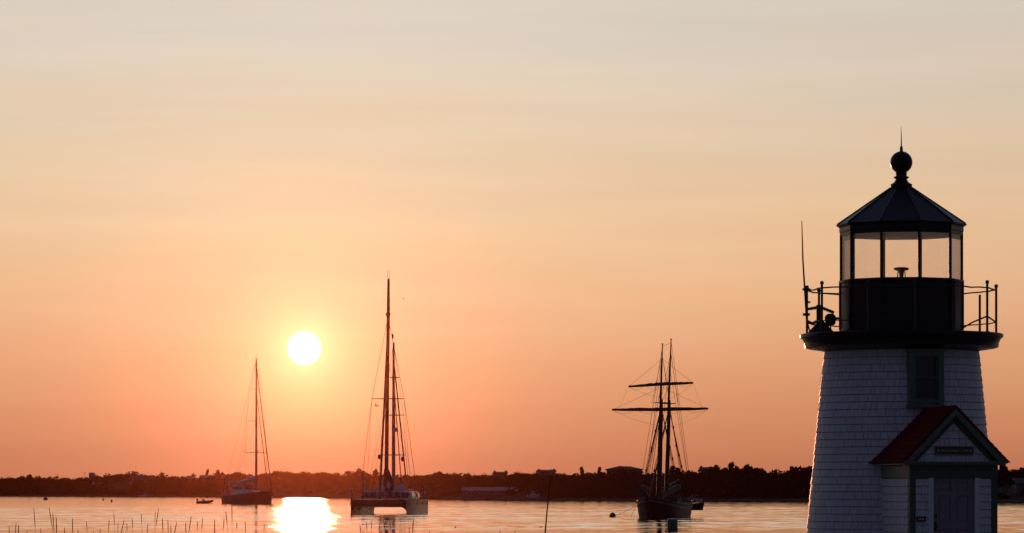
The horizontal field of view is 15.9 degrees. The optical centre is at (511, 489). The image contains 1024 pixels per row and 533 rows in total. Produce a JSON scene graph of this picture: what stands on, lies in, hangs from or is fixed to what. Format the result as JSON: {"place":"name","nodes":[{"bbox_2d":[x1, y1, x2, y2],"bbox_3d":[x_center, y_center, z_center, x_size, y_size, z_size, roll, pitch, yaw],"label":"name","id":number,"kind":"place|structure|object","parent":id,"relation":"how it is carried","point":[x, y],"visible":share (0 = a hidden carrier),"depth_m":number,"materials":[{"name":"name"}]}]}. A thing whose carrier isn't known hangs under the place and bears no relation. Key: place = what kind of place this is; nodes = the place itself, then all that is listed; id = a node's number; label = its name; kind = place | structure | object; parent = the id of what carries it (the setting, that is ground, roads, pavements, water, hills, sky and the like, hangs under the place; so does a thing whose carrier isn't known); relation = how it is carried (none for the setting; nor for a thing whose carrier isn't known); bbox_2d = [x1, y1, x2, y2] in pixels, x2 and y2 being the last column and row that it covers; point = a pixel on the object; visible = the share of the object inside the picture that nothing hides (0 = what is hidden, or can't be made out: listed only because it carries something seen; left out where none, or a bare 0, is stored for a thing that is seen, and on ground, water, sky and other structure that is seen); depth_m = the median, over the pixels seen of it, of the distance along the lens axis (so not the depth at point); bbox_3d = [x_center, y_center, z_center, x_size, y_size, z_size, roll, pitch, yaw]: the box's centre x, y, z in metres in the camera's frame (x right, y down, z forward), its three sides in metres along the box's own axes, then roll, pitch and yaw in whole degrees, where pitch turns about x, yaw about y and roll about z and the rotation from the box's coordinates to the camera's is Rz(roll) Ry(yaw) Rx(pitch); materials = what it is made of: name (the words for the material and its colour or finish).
{"place":"outdoors","nodes":[
{"label":"outdoors","id":0,"kind":"place"},
{"bbox_2d":[0,496,1023,532],"bbox_3d":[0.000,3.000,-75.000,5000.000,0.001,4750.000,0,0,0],"label":"water","id":1,"kind":"structure","parent":0,"point":[294,515],"depth_m":401.20,"materials":[{"name":"orange liquid"}]},
{"bbox_2d":[138,493,151,496],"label":"motorboat","id":2,"kind":"object","parent":1,"relation":"on","point":[146,495],"visible":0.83,"depth_m":1455.79,"materials":[{"name":"brown wood"}]},
{"bbox_2d":[196,499,212,502],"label":"motorboat","id":3,"kind":"object","parent":1,"relation":"on","point":[204,501],"visible":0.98,"depth_m":769.35,"materials":[{"name":"metal"}]},
{"bbox_2d":[221,358,273,502],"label":"sailing yacht","id":4,"kind":"object","parent":1,"relation":"on","point":[240,493],"visible":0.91,"depth_m":770.04,"materials":[{"name":"brown wood"}]},
{"bbox_2d":[350,270,427,513],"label":"catamaran","id":5,"kind":"object","parent":1,"relation":"on","point":[387,489],"visible":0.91,"depth_m":453.49,"materials":[{"name":"white plastic"}]},
{"bbox_2d":[425,494,439,498],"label":"motorboat","id":6,"kind":"object","parent":1,"relation":"on","point":[431,496],"visible":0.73,"depth_m":1087.79,"materials":[{"name":"brown wood"}]},
{"bbox_2d":[527,491,539,498],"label":"motorboat","id":7,"kind":"object","parent":1,"relation":"on","point":[533,495],"visible":1,"depth_m":972.13,"materials":[{"name":"grey wood"}]},
{"bbox_2d":[612,339,707,517],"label":"schooner","id":8,"kind":"object","parent":1,"relation":"on","point":[661,503],"visible":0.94,"depth_m":385.19,"materials":[{"name":"brown wood"}]},
{"bbox_2d":[692,502,703,509],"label":"ship tender","id":9,"kind":"object","parent":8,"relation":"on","point":[698,506],"visible":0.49,"depth_m":395.85,"materials":[{"name":"brown wood"}]},
{"bbox_2d":[667,519,677,529],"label":"channel buoy","id":10,"kind":"object","parent":1,"relation":"on","point":[672,524],"visible":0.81,"depth_m":270.68,"materials":[{"name":"metal"}]},
{"bbox_2d":[0,479,1023,502],"bbox_3d":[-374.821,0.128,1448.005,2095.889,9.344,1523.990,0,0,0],"label":"hills","id":11,"kind":"structure","parent":0,"point":[522,495],"depth_m":1083.00,"materials":[{"name":"black plant"}]},
{"bbox_2d":[129,475,155,484],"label":"house","id":12,"kind":"structure","parent":11,"relation":"on","point":[135,477],"depth_m":1534.83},
{"bbox_2d":[186,476,195,480],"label":"house","id":13,"kind":"structure","parent":11,"relation":"on","point":[190,477],"depth_m":1529.01,"materials":[{"name":"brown wood"}]},
{"bbox_2d":[199,475,211,482],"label":"house","id":14,"kind":"structure","parent":11,"relation":"on","point":[202,478],"depth_m":1521.36,"materials":[{"name":"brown wood"}]},
{"bbox_2d":[355,468,366,477],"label":"tree","id":15,"kind":"object","parent":11,"relation":"on","point":[359,472],"visible":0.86,"depth_m":1322.42,"materials":[{"name":"brown plant"}]},
{"bbox_2d":[372,469,377,476],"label":"tree","id":16,"kind":"object","parent":11,"relation":"on","point":[375,471],"visible":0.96,"depth_m":1294.66,"materials":[{"name":"brown plant"}]},
{"bbox_2d":[462,485,517,499],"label":"house","id":17,"kind":"structure","parent":11,"relation":"on","point":[476,493],"depth_m":1016.29,"materials":[{"name":"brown wood"}]},
{"bbox_2d":[493,471,507,479],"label":"house","id":18,"kind":"structure","parent":11,"relation":"on","point":[501,475],"depth_m":1098.54,"materials":[{"name":"brown wood"}]},
{"bbox_2d":[0,465,1023,498],"bbox_3d":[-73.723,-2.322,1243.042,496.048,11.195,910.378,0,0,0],"label":"woodland","id":19,"kind":"object","parent":11,"relation":"on","point":[777,484],"visible":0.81,"depth_m":1089.98,"materials":[{"name":"black plant"}]},
{"bbox_2d":[536,469,555,477],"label":"house","id":20,"kind":"structure","parent":11,"relation":"on","point":[544,473],"depth_m":1066.66,"materials":[{"name":"brown wood"}]},
{"bbox_2d":[604,466,642,475],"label":"house","id":21,"kind":"structure","parent":11,"relation":"on","point":[613,469],"depth_m":1051.92,"materials":[{"name":"grey wood"}]},
{"bbox_2d":[669,465,680,474],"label":"tree","id":22,"kind":"object","parent":11,"relation":"on","point":[671,470],"visible":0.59,"depth_m":1040.24,"materials":[{"name":"grey plant"}]},
{"bbox_2d":[698,466,712,474],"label":"house","id":23,"kind":"structure","parent":11,"relation":"on","point":[702,469],"depth_m":1032.20,"materials":[{"name":"grey wood"}]},
{"bbox_2d":[722,461,733,471],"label":"tree","id":24,"kind":"object","parent":11,"relation":"on","point":[730,466],"visible":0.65,"depth_m":1028.89,"materials":[{"name":"grey plant"}]},
{"bbox_2d":[733,464,751,470],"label":"tree","id":25,"kind":"object","parent":11,"relation":"on","point":[746,466],"visible":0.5,"depth_m":1026.20,"materials":[{"name":"grey plant"}]},
{"bbox_2d":[750,467,762,472],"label":"tree","id":26,"kind":"object","parent":11,"relation":"on","point":[756,469],"visible":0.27,"depth_m":1022.40,"materials":[{"name":"grey plant"}]},
{"bbox_2d":[999,465,1008,472],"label":"tree","id":27,"kind":"object","parent":11,"relation":"on","point":[1001,466],"visible":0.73,"depth_m":929.34,"materials":[{"name":"grey plant"}]},
{"bbox_2d":[1001,489,1018,495],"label":"railing","id":28,"kind":"object","parent":11,"relation":"on","point":[1011,492],"visible":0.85,"depth_m":849.57,"materials":[{"name":"brown wood"}]},
{"bbox_2d":[1010,478,1023,493],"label":"house","id":29,"kind":"structure","parent":11,"relation":"on","point":[1016,483],"depth_m":855.29,"materials":[{"name":"brown wood"}]},
{"bbox_2d":[0,0,1023,479],"label":"sky","id":30,"kind":"structure","parent":0,"point":[554,194],"materials":[{"name":"orange"}]},
{"bbox_3d":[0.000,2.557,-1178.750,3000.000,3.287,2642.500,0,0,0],"label":"ground","id":31,"kind":"structure","parent":0,"visible":0},
{"bbox_2d":[544,469,551,532],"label":"thin pole","id":32,"kind":"object","parent":31,"relation":"on","point":[547,503],"visible":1,"depth_m":57.99,"materials":[{"name":"wood"}]},
{"bbox_2d":[800,131,1009,532],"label":"lighthouse","id":33,"kind":"object","parent":31,"relation":"on","point":[903,443],"visible":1,"depth_m":81.42,"materials":[{"name":"white paint"}]},
{"bbox_2d":[801,221,809,330],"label":"whip antenna","id":34,"kind":"object","parent":33,"relation":"on","point":[805,289],"visible":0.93,"depth_m":83.16,"materials":[{"name":"metal"}]},
{"bbox_2d":[806,305,840,332],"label":"fog signal","id":35,"kind":"object","parent":33,"relation":"on","point":[816,327],"visible":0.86,"depth_m":82.65,"materials":[{"name":"metal"}]},
{"bbox_2d":[905,349,945,407],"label":"window","id":36,"kind":"structure","parent":33,"relation":"in","point":[925,367],"depth_m":81.10,"materials":[{"name":"black glass"}]},
{"bbox_2d":[934,478,973,532],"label":"door","id":37,"kind":"structure","parent":33,"relation":"in","point":[953,497],"depth_m":79.18,"materials":[{"name":"grey paint"}]}
]}

